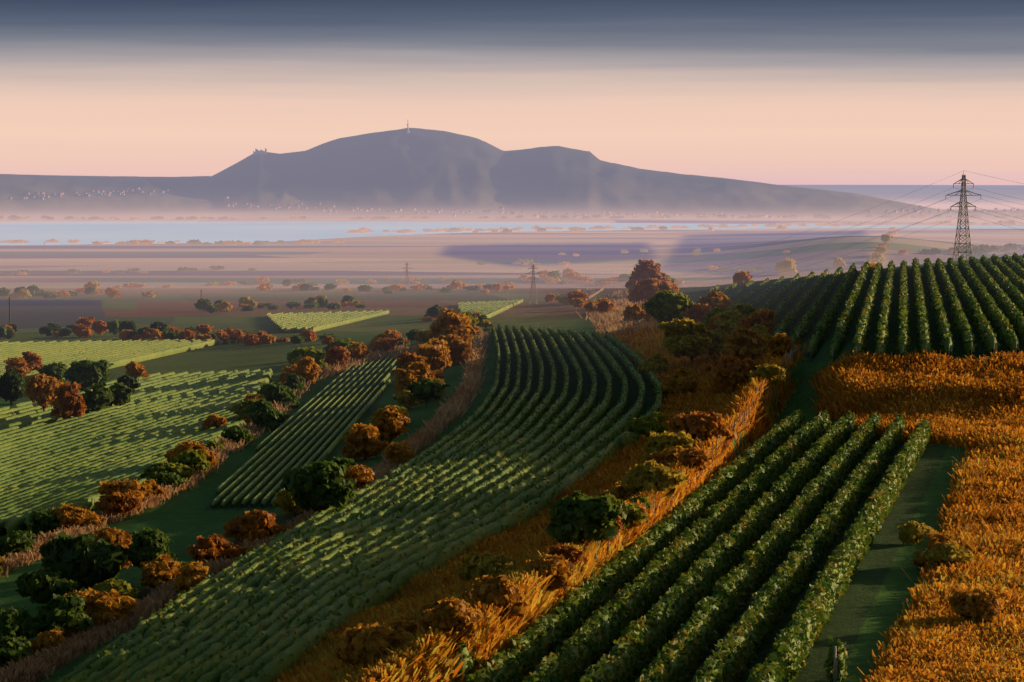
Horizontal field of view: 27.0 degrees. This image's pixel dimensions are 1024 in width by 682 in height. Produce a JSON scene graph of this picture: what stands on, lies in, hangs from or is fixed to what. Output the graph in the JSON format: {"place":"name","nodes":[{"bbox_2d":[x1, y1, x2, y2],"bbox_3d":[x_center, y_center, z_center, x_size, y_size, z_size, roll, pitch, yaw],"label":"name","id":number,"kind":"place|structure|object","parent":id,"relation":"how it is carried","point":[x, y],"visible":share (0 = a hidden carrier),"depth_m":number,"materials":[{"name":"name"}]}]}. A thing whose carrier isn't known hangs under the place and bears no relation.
{"place":"outdoors","nodes":[
{"label":"outdoors","id":0,"kind":"place"},
{"bbox_2d":[0,128,1023,681],"bbox_3d":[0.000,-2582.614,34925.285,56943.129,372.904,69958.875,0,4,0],"label":"terrain","id":1,"kind":"structure","parent":0,"point":[420,170],"depth_m":2854.09,"materials":[{"name":"green plant"}]},
{"bbox_2d":[9,242,201,323],"bbox_3d":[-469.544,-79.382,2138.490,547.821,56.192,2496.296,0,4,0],"label":"poles","id":2,"kind":"object","parent":1,"relation":"on","point":[10,307],"visible":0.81,"depth_m":892.44,"materials":[{"name":"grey wood"}]},
{"bbox_2d":[0,338,219,381],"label":"vines","id":3,"kind":"object","parent":1,"relation":"on","point":[118,353],"visible":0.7,"depth_m":676.38,"materials":[{"name":"green plant"}]},
{"bbox_2d":[0,368,272,534],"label":"vines","id":4,"kind":"object","parent":1,"relation":"on","point":[47,461],"visible":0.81,"depth_m":342.13,"materials":[{"name":"green plant"}]},
{"bbox_2d":[0,341,473,577],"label":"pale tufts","id":5,"kind":"object","parent":1,"relation":"on","point":[13,562],"visible":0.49,"depth_m":260.82,"materials":[{"name":"beige plant"}]},
{"bbox_2d":[0,330,490,681],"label":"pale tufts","id":6,"kind":"object","parent":1,"relation":"on","point":[38,665],"visible":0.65,"depth_m":169.61,"materials":[{"name":"beige plant"}]},
{"bbox_2d":[253,148,266,154],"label":"ruin","id":7,"kind":"object","parent":1,"relation":"on","point":[257,151],"visible":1,"depth_m":9174.49,"materials":[{"name":"stone"}]},
{"bbox_2d":[211,354,397,507],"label":"vines","id":8,"kind":"object","parent":1,"relation":"on","point":[237,494],"visible":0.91,"depth_m":311.77,"materials":[{"name":"green plant"}]},
{"bbox_2d":[266,310,388,332],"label":"vines","id":9,"kind":"object","parent":1,"relation":"on","point":[300,321],"visible":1,"depth_m":972.77,"materials":[{"name":"green plant"}]},
{"bbox_2d":[56,323,663,681],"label":"vines","id":10,"kind":"object","parent":1,"relation":"on","point":[273,668],"depth_m":182.45,"materials":[{"name":"green plant"}]},
{"bbox_2d":[0,272,758,637],"bbox_3d":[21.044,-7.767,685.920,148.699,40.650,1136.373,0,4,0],"label":"trees","id":11,"kind":"object","parent":1,"relation":"on","point":[668,306],"visible":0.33,"depth_m":274.76,"materials":[{"name":"green plant"}]},
{"bbox_2d":[3,259,772,666],"bbox_3d":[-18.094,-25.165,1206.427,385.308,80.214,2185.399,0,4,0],"label":"trees","id":12,"kind":"object","parent":1,"relation":"on","point":[731,373],"visible":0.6,"depth_m":277.72,"materials":[{"name":"orange plant"}]},
{"bbox_2d":[3,218,887,589],"bbox_3d":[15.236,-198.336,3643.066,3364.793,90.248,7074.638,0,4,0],"label":"trees","id":13,"kind":"object","parent":1,"relation":"on","point":[389,440],"visible":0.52,"depth_m":363.05,"materials":[{"name":"brown plant"}]},
{"bbox_2d":[457,299,522,317],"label":"vines","id":14,"kind":"object","parent":1,"relation":"on","point":[489,309],"visible":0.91,"depth_m":1078.86,"materials":[{"name":"green plant"}]},
{"bbox_2d":[0,225,1009,673],"bbox_3d":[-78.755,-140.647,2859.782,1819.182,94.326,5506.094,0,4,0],"label":"orange leaves","id":15,"kind":"object","parent":1,"relation":"on","point":[450,333],"visible":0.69,"depth_m":254.65,"materials":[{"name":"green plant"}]},
{"bbox_2d":[0,214,1011,595],"bbox_3d":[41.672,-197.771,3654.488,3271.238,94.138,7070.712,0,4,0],"label":"yellow leaves","id":16,"kind":"object","parent":1,"relation":"on","point":[688,336],"visible":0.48,"depth_m":345.18,"materials":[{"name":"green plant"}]},
{"bbox_2d":[0,214,1017,668],"bbox_3d":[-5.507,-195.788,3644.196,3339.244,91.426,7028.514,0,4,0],"label":"green leaves","id":17,"kind":"object","parent":1,"relation":"on","point":[324,484],"visible":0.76,"depth_m":210.37,"materials":[{"name":"green plant"}]},
{"bbox_2d":[0,214,1023,588],"bbox_3d":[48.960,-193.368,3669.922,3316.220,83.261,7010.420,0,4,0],"label":"trees","id":18,"kind":"object","parent":1,"relation":"on","point":[84,560],"visible":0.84,"depth_m":433.62,"materials":[{"name":"green plant"}]},
{"bbox_2d":[8,188,1019,230],"bbox_3d":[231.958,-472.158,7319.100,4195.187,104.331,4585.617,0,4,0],"label":"house walls","id":19,"kind":"structure","parent":1,"relation":"on","point":[453,210],"depth_m":7735.97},
{"bbox_2d":[579,288,603,298],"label":"vines","id":20,"kind":"object","parent":1,"relation":"on","point":[594,293],"visible":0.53,"depth_m":1531.14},
{"bbox_2d":[576,290,658,336],"bbox_3d":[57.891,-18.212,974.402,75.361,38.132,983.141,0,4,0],"label":"dry grass","id":21,"kind":"structure","parent":1,"relation":"on","point":[609,321],"depth_m":690.52,"materials":[{"name":"beige plant"}]},
{"bbox_2d":[271,318,1023,681],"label":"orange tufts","id":22,"kind":"object","parent":1,"relation":"on","point":[973,406],"visible":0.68,"depth_m":163.10,"materials":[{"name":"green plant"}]},
{"bbox_2d":[448,409,931,681],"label":"vines","id":23,"kind":"object","parent":1,"relation":"on","point":[612,604],"depth_m":138.09,"materials":[{"name":"green plant"}]},
{"bbox_2d":[401,173,981,303],"bbox_3d":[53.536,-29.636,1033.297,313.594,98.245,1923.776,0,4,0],"label":"electricity pylons","id":24,"kind":"object","parent":1,"relation":"on","point":[962,183],"visible":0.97,"depth_m":585.89,"materials":[{"name":"silver metal"}]},
{"bbox_2d":[409,171,1023,294],"bbox_3d":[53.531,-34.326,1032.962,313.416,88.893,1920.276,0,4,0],"label":"power lines","id":25,"kind":"object","parent":24,"relation":"hanging from","point":[767,243],"visible":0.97,"depth_m":745.46,"materials":[{"name":"grey metal"}]},
{"bbox_2d":[444,338,1016,681],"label":"fence posts","id":26,"kind":"object","parent":1,"relation":"on","point":[792,351],"visible":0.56,"depth_m":219.53,"materials":[{"name":"brown wood"}]},
{"bbox_2d":[709,252,1023,359],"bbox_3d":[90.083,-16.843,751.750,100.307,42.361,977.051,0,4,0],"label":"vines","id":27,"kind":"object","parent":1,"relation":"on","point":[855,299],"depth_m":344.80,"materials":[{"name":"green plant"}]},
{"bbox_2d":[0,222,1023,244],"bbox_3d":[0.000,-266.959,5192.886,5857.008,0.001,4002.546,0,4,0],"label":"lake","id":28,"kind":"structure","parent":0,"point":[40,233],"depth_m":5561.27,"materials":[{"name":"liquid"}]},
{"bbox_2d":[0,0,1023,184],"label":"sky","id":29,"kind":"structure","parent":0,"point":[777,92],"materials":[{"name":"pink"}]},
{"bbox_2d":[8,187,1019,228],"bbox_3d":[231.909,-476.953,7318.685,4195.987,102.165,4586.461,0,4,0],"label":"houses","id":30,"kind":"structure","parent":0,"point":[109,192],"depth_m":7735.64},
{"bbox_2d":[23,191,1012,217],"bbox_3d":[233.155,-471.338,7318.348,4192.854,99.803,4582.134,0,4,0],"label":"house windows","id":31,"kind":"structure","parent":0,"point":[470,212],"depth_m":7826.99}
]}

